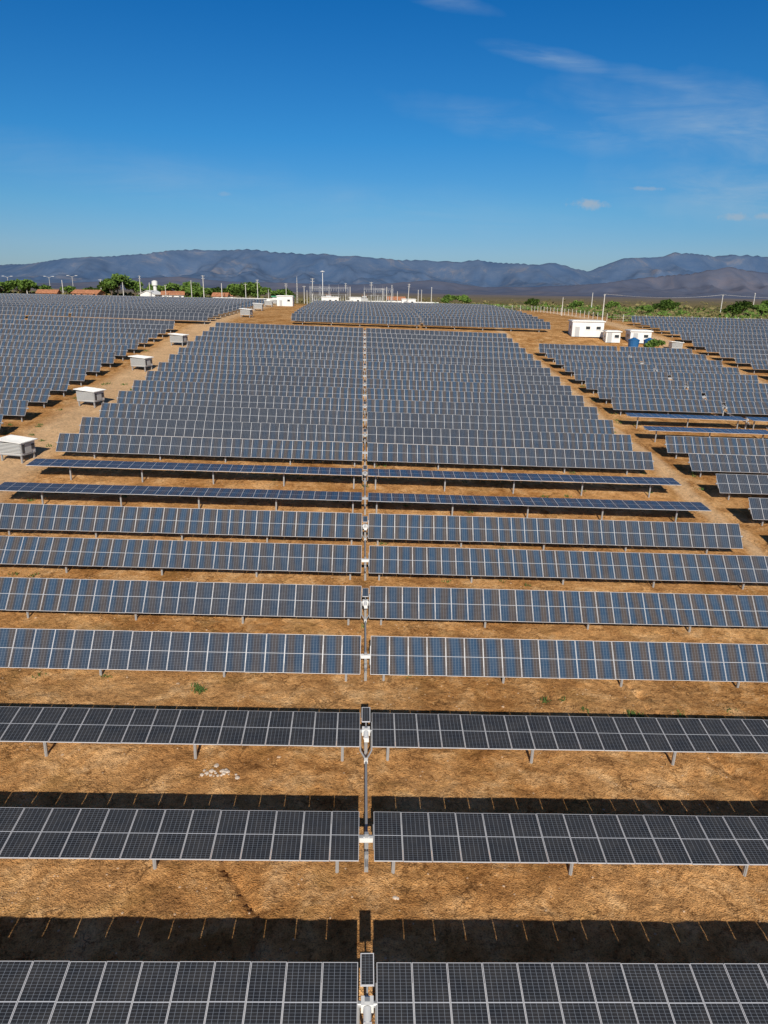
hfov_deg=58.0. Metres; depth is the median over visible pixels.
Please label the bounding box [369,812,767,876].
solar panel row
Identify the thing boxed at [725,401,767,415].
solar panel row
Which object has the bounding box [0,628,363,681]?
solar panel row
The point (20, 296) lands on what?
solar panel row
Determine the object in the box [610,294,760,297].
power line
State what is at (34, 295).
solar panel row
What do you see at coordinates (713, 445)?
solar panel row
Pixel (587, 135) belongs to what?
sky
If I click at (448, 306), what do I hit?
solar panel row
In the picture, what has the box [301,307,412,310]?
solar panel row
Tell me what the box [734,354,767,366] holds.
solar panel row
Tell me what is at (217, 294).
roof
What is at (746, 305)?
tree
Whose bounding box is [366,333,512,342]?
solar panel row
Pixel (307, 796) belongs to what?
loose stones
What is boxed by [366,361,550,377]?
solar panel row
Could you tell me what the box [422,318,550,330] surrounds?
solar panel row
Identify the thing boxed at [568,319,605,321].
roof
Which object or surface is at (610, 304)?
tree
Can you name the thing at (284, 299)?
walls
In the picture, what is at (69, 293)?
scrub bushes
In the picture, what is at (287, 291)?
tree
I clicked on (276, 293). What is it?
tree
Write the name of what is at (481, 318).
solar panel row
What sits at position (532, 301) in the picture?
tree
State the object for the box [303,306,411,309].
solar panel row
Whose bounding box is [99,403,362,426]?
solar panel row
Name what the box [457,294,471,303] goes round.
tree
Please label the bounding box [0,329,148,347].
solar panel row
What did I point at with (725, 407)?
tracker drive unit
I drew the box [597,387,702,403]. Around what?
solar panel row
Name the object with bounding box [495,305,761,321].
wire fence
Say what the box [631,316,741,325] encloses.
solar panel row
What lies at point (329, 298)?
walls
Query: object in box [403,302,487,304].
solar panel row
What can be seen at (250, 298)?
perimeter wall
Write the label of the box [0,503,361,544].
solar panel row
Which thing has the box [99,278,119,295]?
tree
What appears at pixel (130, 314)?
solar panel row
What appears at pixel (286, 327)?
solar panel row
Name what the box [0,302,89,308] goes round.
solar panel row
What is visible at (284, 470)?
solar panel row
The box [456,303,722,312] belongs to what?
scrub bushes
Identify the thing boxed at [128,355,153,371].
inverter cabinet
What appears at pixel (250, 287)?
tree
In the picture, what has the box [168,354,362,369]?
solar panel row
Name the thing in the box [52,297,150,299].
solar panel row
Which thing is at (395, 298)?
roof
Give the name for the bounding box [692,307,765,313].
scrub bushes
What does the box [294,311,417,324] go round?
solar panel row
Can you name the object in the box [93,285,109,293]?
tree
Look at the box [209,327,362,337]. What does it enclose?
solar panel row
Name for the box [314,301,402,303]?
solar panel row
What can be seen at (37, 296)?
solar panel row
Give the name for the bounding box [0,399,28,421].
solar panel row
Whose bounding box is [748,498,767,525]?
solar panel row
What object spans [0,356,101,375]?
solar panel row
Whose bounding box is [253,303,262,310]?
inverter cabinet
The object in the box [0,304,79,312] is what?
solar panel row
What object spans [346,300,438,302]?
perimeter wall
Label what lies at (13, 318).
solar panel row
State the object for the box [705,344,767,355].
solar panel row
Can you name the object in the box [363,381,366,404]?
tracker drive unit
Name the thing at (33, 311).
solar panel row
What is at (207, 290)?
tree
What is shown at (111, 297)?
solar panel row
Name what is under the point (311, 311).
solar panel row
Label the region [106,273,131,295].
tree
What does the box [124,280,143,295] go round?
tree
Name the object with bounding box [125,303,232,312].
solar panel row
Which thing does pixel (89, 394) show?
inverter cabinet
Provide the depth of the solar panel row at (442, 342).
131.02 m
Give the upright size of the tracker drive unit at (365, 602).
2.685 m
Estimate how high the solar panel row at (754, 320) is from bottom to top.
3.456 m
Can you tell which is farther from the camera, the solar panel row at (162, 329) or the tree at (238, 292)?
the tree at (238, 292)
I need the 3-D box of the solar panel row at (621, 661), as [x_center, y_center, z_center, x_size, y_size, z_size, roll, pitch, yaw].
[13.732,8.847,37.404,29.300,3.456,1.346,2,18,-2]
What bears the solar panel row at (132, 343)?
on the ground at (82, 907)
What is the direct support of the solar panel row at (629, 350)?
on the ground at (82, 907)
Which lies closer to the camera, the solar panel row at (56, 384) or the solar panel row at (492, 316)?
the solar panel row at (56, 384)
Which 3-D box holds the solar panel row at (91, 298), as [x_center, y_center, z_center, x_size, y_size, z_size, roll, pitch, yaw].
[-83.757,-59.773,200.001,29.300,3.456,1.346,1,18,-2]
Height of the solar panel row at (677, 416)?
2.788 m
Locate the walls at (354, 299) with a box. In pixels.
[349,298,360,300]
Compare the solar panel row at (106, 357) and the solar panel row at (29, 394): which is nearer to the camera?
the solar panel row at (29, 394)
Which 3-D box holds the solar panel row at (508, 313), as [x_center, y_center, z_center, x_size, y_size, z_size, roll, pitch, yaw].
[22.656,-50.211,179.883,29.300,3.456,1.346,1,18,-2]
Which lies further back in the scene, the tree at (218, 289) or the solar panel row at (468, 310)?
the tree at (218, 289)
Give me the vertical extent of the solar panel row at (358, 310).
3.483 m
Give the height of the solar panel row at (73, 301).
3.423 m
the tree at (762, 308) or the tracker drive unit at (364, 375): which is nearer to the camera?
the tracker drive unit at (364, 375)
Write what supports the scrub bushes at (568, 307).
on the ground at (82, 907)
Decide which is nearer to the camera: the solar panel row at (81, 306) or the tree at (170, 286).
the solar panel row at (81, 306)
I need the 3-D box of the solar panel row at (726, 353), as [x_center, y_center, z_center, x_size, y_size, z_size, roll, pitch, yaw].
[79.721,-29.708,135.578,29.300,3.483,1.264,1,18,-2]
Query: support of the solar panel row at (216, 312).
on the ground at (82, 907)
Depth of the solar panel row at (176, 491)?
57.72 m
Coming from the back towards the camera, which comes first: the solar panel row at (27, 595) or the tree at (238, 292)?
the tree at (238, 292)
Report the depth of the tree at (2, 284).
306.67 m
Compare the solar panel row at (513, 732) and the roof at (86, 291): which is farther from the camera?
the roof at (86, 291)
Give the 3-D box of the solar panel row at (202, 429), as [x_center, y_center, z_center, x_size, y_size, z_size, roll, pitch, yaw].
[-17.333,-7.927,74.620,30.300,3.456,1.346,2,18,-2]
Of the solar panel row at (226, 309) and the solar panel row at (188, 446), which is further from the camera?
the solar panel row at (226, 309)
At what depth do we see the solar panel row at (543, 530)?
53.39 m
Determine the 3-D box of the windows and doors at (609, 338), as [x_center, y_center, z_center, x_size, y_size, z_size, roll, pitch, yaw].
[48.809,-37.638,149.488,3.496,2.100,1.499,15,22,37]
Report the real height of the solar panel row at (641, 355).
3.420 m
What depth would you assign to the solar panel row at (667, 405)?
93.05 m
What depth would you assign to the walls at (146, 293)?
293.91 m
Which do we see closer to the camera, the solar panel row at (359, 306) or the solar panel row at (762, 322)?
the solar panel row at (762, 322)
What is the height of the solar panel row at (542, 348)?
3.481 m
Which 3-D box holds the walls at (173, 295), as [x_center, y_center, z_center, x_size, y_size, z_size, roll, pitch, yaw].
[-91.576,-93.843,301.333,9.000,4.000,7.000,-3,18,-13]
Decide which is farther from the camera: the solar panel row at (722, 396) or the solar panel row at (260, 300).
the solar panel row at (260, 300)
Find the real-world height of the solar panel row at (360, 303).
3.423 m
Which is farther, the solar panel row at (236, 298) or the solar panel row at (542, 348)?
the solar panel row at (236, 298)
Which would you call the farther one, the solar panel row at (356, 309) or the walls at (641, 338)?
the solar panel row at (356, 309)
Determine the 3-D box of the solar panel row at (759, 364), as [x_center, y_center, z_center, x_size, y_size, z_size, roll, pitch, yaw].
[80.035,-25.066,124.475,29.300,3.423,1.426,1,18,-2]
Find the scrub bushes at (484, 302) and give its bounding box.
[234,296,752,308]
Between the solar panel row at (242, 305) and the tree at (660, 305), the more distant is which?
the tree at (660, 305)
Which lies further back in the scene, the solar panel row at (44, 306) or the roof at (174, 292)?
the roof at (174, 292)
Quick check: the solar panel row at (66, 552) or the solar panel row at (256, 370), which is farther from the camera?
the solar panel row at (256, 370)
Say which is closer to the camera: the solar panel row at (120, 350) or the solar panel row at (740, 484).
the solar panel row at (740, 484)
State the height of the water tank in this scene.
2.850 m
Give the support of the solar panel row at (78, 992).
on the ground at (82, 907)
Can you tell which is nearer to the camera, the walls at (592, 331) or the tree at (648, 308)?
the walls at (592, 331)
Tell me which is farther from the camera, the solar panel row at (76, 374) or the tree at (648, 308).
the tree at (648, 308)
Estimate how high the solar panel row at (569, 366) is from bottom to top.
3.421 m
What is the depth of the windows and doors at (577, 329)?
152.97 m
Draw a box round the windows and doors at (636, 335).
[627,333,647,338]
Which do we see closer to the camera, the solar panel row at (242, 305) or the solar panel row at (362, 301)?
the solar panel row at (242, 305)
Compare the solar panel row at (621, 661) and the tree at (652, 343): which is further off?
the tree at (652, 343)
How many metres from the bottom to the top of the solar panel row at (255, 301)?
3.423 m
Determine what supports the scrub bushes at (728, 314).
on the ground at (82, 907)
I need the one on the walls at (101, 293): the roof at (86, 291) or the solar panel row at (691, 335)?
the roof at (86, 291)
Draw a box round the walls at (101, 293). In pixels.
[72,291,104,294]
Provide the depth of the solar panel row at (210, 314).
155.55 m
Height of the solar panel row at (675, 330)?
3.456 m
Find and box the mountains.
[0,249,767,286]
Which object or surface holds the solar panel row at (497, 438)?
on the ground at (82, 907)
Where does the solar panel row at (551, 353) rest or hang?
on the ground at (82, 907)
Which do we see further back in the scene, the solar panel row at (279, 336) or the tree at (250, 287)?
the tree at (250, 287)
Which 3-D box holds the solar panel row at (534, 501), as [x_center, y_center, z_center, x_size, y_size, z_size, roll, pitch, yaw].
[13.098,0.370,59.318,29.300,2.788,2.039,2,18,-2]
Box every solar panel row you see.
[0,294,73,296]
[0,295,57,297]
[0,296,48,297]
[0,297,30,299]
[0,300,107,304]
[0,301,99,306]
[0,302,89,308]
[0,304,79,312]
[0,306,69,315]
[0,315,24,323]
[0,319,10,323]
[0,324,157,339]
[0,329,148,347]
[0,334,138,353]
[0,341,127,359]
[0,348,115,367]
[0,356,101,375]
[0,366,86,385]
[0,376,69,395]
[0,387,50,407]
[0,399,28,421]
[0,414,3,426]
[0,482,363,512]
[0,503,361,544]
[0,536,363,579]
[0,577,360,624]
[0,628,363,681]
[0,706,359,761]
[0,807,362,872]
[0,961,360,1023]
[4,300,116,303]
[12,295,65,296]
[13,299,123,303]
[14,320,166,337]
[23,299,130,302]
[26,458,361,488]
[28,316,174,332]
[33,298,137,301]
[43,297,139,300]
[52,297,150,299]
[56,433,363,466]
[68,296,161,298]
[71,309,208,323]
[79,417,362,442]
[83,306,213,320]
[85,297,152,299]
[87,296,165,298]
[93,305,218,318]
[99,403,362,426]
[102,304,223,316]
[111,303,228,315]
[117,391,362,411]
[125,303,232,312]
[127,302,236,310]
[132,380,363,398]
[134,301,240,309]
[140,300,243,309]
[145,371,362,389]
[151,300,247,307]
[153,299,250,306]
[157,362,362,378]
[164,298,256,302]
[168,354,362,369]
[174,297,261,303]
[174,299,253,308]
[177,347,362,361]
[178,298,259,302]
[181,297,264,303]
[186,341,362,353]
[192,297,266,305]
[194,336,363,349]
[202,331,362,342]
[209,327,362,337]
[214,322,362,332]
[291,313,420,326]
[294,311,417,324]
[297,310,416,315]
[299,308,414,312]
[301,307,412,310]
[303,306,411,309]
[305,305,409,308]
[308,304,407,307]
[310,303,406,306]
[311,302,402,304]
[312,305,408,307]
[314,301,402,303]
[316,300,400,302]
[319,302,403,304]
[366,328,506,337]
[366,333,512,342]
[366,337,519,347]
[366,342,526,353]
[366,348,533,359]
[366,354,541,369]
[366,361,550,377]
[366,369,560,384]
[366,379,571,394]
[366,388,584,407]
[366,493,710,521]
[367,399,598,419]
[367,412,614,433]
[367,426,632,450]
[367,443,653,474]
[367,469,680,497]
[368,513,742,553]
[368,546,767,589]
[368,636,767,687]
[369,586,767,631]
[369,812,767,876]
[371,713,767,765]
[375,962,767,1023]
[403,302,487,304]
[405,303,493,305]
[406,304,496,306]
[407,305,486,306]
[409,305,504,307]
[410,306,508,308]
[411,307,512,309]
[412,308,516,310]
[414,309,521,312]
[416,310,526,315]
[417,311,531,317]
[419,313,537,318]
[420,315,543,327]
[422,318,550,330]
[538,343,616,356]
[546,349,627,362]
[554,355,639,368]
[563,362,653,376]
[573,369,667,384]
[584,377,684,393]
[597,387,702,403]
[611,397,722,415]
[619,346,692,355]
[626,413,748,428]
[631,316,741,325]
[631,352,707,360]
[640,318,753,327]
[643,358,722,367]
[643,426,767,441]
[649,321,766,330]
[656,365,739,374]
[659,323,767,333]
[664,436,767,458]
[669,327,767,336]
[671,372,758,383]
[680,332,767,341]
[687,381,767,392]
[688,453,767,476]
[692,338,767,348]
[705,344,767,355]
[705,390,767,402]
[715,474,767,499]
[719,348,767,359]
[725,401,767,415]
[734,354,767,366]
[744,319,767,323]
[746,417,767,429]
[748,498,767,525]
[751,360,767,372]
[756,321,767,325]
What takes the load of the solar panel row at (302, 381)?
on the ground at (82, 907)
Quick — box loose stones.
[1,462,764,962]
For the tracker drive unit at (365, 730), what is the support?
on the ground at (82, 907)
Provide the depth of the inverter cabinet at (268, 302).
230.79 m
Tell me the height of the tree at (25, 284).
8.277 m
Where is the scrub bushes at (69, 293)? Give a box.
[0,290,212,297]
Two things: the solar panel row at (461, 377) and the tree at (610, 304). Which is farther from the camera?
the tree at (610, 304)
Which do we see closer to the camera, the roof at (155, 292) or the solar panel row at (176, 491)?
the solar panel row at (176, 491)
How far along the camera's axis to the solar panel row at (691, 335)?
151.67 m
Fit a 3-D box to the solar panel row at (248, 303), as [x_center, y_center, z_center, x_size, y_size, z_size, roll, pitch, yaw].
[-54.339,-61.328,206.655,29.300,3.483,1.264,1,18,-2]
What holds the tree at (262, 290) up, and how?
on the ground at (82, 907)
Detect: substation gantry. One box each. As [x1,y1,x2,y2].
[309,287,329,303]
[311,285,327,301]
[329,284,348,300]
[364,287,382,301]
[375,289,392,300]
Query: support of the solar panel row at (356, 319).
on the ground at (82, 907)
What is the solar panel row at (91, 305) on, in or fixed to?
on the ground at (82, 907)
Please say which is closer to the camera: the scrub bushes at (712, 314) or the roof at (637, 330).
the roof at (637, 330)
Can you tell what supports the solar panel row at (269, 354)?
on the ground at (82, 907)
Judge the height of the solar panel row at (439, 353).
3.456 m
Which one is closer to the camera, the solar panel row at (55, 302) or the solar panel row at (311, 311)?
the solar panel row at (311, 311)
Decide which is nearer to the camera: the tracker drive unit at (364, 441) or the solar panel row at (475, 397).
the tracker drive unit at (364, 441)
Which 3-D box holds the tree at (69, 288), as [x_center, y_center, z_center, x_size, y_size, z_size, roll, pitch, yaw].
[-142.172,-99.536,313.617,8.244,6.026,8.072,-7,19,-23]
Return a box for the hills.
[37,267,767,298]
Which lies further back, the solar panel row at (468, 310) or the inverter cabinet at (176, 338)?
the solar panel row at (468, 310)
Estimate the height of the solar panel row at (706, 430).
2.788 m
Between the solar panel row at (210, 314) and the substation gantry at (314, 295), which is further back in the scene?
the substation gantry at (314, 295)
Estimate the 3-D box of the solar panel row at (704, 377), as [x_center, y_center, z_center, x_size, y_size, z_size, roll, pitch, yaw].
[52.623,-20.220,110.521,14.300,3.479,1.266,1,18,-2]
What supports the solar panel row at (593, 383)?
on the ground at (82, 907)
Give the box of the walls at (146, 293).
[140,291,161,296]
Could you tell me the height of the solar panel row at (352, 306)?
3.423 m
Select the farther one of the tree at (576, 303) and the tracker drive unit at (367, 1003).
the tree at (576, 303)
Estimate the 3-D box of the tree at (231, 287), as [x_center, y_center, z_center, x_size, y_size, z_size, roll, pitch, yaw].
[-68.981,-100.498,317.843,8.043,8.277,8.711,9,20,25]
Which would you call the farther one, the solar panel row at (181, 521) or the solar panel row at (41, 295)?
the solar panel row at (41, 295)
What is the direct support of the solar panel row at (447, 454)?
on the ground at (82, 907)
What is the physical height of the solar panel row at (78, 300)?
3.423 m
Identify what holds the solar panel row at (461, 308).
on the ground at (82, 907)
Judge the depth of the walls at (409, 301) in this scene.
297.01 m
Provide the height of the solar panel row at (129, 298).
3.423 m
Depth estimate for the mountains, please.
10478.41 m
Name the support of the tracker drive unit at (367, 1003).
on the ground at (82, 907)
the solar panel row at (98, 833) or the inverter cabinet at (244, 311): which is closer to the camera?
the solar panel row at (98, 833)
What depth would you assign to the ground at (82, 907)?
30.77 m
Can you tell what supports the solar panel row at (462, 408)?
on the ground at (82, 907)
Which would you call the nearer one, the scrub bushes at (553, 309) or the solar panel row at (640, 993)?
the solar panel row at (640, 993)
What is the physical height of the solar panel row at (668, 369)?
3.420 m
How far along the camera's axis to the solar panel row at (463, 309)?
191.28 m
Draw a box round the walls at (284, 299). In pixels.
[277,296,293,305]
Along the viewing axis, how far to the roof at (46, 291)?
301.56 m
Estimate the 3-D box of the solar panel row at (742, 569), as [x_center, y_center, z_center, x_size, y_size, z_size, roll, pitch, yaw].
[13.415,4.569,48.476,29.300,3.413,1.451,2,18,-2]
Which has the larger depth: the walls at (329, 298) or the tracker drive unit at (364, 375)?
the walls at (329, 298)
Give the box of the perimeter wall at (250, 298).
[214,297,272,299]
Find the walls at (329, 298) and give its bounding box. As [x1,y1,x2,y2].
[322,297,338,300]
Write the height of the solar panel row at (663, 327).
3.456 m
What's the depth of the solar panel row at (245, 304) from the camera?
201.01 m
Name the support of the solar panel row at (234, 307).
on the ground at (82, 907)
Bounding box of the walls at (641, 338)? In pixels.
[625,331,651,342]
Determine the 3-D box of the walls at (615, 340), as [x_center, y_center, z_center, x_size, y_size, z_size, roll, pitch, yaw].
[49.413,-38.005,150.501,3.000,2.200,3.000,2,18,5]
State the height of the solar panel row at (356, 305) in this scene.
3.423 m
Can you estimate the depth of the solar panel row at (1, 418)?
73.61 m
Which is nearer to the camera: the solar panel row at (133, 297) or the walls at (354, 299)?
the solar panel row at (133, 297)
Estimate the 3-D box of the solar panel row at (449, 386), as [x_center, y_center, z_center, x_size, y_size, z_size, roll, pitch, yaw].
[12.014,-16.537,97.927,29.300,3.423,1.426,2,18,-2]
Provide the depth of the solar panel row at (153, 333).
128.49 m
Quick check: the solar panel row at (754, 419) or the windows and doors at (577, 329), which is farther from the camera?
the windows and doors at (577, 329)
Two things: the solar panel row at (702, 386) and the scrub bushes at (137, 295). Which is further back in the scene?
the scrub bushes at (137, 295)
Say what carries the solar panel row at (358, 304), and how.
on the ground at (82, 907)
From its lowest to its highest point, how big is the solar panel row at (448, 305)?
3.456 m
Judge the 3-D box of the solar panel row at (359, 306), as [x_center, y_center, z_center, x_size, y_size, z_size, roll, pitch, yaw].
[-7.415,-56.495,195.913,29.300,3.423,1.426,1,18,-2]
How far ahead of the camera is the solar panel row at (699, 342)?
146.25 m
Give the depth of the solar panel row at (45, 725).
29.97 m
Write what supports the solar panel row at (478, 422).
on the ground at (82, 907)
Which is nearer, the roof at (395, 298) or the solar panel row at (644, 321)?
the solar panel row at (644, 321)
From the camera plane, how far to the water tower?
310.44 m
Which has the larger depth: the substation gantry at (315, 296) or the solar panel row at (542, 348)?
the substation gantry at (315, 296)
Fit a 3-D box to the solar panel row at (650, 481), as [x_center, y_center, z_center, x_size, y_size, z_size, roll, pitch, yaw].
[12.941,-2.020,64.850,29.300,2.788,2.039,2,18,-2]
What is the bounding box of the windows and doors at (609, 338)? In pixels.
[604,332,618,342]
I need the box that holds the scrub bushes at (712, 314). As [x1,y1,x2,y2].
[559,309,767,320]
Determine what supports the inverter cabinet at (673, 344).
on the ground at (82, 907)
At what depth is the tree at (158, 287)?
318.98 m
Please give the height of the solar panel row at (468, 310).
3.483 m
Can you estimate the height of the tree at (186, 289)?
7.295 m
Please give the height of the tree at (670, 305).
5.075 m
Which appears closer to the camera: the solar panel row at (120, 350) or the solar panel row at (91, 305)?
the solar panel row at (120, 350)
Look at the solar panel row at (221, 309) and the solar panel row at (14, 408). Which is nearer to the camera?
the solar panel row at (14, 408)
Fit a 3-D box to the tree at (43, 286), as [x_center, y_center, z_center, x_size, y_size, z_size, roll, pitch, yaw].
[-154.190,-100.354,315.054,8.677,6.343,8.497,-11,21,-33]
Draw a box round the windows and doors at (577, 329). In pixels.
[570,326,600,336]
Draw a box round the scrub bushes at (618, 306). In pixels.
[264,297,766,315]
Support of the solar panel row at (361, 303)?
on the ground at (82, 907)
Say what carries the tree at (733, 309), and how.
on the ground at (82, 907)
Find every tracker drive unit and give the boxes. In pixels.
[357,953,376,1023]
[359,707,373,871]
[361,516,368,580]
[361,588,370,680]
[362,429,367,464]
[362,465,367,514]
[363,364,366,380]
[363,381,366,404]
[363,402,366,432]
[684,383,705,399]
[721,403,749,428]
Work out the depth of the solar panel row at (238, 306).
189.69 m
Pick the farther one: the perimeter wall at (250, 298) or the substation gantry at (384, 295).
the substation gantry at (384, 295)
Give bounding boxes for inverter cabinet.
[0,435,37,462]
[73,386,105,407]
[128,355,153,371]
[168,333,188,346]
[239,308,253,317]
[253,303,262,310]
[265,300,272,306]
[668,341,683,350]
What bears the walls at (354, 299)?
on the ground at (82, 907)
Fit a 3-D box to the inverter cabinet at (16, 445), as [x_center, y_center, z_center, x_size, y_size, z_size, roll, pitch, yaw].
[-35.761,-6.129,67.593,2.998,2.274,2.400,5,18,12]
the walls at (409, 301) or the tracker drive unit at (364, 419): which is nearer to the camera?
the tracker drive unit at (364, 419)
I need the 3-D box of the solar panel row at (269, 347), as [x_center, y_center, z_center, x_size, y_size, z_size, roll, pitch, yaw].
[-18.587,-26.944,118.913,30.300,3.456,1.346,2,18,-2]
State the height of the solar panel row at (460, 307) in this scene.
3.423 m
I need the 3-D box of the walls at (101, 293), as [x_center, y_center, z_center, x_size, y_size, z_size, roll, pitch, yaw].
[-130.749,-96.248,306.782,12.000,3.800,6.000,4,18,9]
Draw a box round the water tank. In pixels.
[627,337,639,346]
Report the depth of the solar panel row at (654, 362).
121.42 m
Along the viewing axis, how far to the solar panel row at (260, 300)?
229.50 m
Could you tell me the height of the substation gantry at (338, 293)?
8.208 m
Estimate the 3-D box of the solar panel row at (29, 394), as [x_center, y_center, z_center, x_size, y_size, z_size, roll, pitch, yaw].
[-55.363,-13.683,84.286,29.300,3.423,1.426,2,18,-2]
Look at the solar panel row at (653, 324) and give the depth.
168.55 m
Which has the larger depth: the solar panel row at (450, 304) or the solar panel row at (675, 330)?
the solar panel row at (450, 304)
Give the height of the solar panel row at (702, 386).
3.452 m
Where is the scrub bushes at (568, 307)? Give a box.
[435,302,717,311]
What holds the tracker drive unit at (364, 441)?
on the ground at (82, 907)
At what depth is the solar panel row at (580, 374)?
109.74 m
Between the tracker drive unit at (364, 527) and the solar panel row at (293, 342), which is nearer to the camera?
the tracker drive unit at (364, 527)
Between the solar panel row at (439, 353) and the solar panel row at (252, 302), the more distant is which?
the solar panel row at (252, 302)
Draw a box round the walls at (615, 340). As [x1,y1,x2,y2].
[603,332,620,342]
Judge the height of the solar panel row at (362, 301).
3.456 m
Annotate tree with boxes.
[0,282,8,293]
[5,279,30,291]
[17,279,37,293]
[34,284,55,289]
[59,285,76,293]
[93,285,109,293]
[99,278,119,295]
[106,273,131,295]
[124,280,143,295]
[141,284,161,291]
[159,282,181,291]
[179,284,200,296]
[182,281,200,287]
[194,287,212,296]
[208,286,227,295]
[226,283,239,297]
[230,287,248,297]
[239,282,260,297]
[248,286,271,297]
[270,289,287,297]
[280,288,295,297]
[440,294,457,302]
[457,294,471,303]
[524,298,539,305]
[569,300,583,307]
[604,301,619,308]
[640,304,654,311]
[643,338,665,347]
[652,302,666,311]
[660,299,671,304]
[664,300,680,309]
[721,304,742,317]
[735,300,753,313]
[750,303,767,315]
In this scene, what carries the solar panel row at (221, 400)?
on the ground at (82, 907)
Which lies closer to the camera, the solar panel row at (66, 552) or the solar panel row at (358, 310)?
the solar panel row at (66, 552)
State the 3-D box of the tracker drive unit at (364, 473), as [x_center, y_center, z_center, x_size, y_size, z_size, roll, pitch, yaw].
[-1.683,-1.689,61.521,0.560,3.030,8.061,0,18,-2]
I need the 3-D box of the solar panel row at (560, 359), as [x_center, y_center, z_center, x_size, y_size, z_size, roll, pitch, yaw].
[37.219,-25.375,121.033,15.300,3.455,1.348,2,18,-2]
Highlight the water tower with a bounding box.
[151,280,157,289]
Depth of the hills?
6988.77 m
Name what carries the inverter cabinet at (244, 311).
on the ground at (82, 907)
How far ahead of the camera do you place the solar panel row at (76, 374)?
95.44 m
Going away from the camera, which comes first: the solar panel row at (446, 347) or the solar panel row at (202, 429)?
the solar panel row at (202, 429)
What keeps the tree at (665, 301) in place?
on the ground at (82, 907)
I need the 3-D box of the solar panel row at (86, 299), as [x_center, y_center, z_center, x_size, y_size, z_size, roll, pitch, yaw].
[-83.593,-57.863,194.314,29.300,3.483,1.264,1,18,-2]
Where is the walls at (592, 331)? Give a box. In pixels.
[568,321,603,336]
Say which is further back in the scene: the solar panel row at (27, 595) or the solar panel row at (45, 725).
the solar panel row at (27, 595)
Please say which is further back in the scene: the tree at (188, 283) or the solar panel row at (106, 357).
the tree at (188, 283)
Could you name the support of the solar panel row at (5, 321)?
on the ground at (82, 907)
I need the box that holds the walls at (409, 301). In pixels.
[401,299,415,302]
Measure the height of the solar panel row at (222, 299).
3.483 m
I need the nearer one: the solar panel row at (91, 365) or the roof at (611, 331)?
the solar panel row at (91, 365)
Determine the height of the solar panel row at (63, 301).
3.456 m
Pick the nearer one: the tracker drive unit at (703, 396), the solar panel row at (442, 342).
the tracker drive unit at (703, 396)
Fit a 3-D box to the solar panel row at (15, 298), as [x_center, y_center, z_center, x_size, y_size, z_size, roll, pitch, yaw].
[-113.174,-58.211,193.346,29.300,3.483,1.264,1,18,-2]
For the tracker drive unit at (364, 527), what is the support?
on the ground at (82, 907)
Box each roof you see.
[35,289,61,293]
[71,290,105,293]
[140,290,160,294]
[161,291,184,294]
[211,292,230,296]
[387,296,405,299]
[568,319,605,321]
[602,330,621,331]
[625,329,652,331]
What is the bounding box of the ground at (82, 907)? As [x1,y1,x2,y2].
[0,287,767,1023]
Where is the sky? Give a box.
[0,0,767,270]
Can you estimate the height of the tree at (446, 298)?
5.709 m
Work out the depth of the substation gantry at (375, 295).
302.78 m
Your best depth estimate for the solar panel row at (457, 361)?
114.32 m
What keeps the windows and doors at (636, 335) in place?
attached to the walls at (641, 338)
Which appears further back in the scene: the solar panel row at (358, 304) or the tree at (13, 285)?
the tree at (13, 285)
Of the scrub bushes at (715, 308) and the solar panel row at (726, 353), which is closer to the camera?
the solar panel row at (726, 353)
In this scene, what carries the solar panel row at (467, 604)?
on the ground at (82, 907)
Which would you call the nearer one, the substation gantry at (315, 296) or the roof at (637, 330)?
the roof at (637, 330)
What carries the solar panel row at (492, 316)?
on the ground at (82, 907)
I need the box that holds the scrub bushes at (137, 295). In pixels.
[2,290,210,297]
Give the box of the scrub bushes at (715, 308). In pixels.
[11,290,767,314]
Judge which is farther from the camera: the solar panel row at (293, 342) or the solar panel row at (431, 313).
the solar panel row at (431, 313)
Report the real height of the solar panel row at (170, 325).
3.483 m
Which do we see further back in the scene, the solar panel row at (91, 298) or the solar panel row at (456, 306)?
the solar panel row at (456, 306)
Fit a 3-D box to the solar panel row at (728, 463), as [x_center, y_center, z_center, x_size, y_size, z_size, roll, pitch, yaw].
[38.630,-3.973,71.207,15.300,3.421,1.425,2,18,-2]
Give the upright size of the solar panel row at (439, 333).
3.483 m
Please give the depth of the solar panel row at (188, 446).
68.77 m
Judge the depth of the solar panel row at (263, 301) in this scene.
235.27 m
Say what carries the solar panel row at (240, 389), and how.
on the ground at (82, 907)
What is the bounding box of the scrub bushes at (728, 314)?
[558,308,767,321]
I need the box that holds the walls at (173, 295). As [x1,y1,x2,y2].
[162,295,183,296]

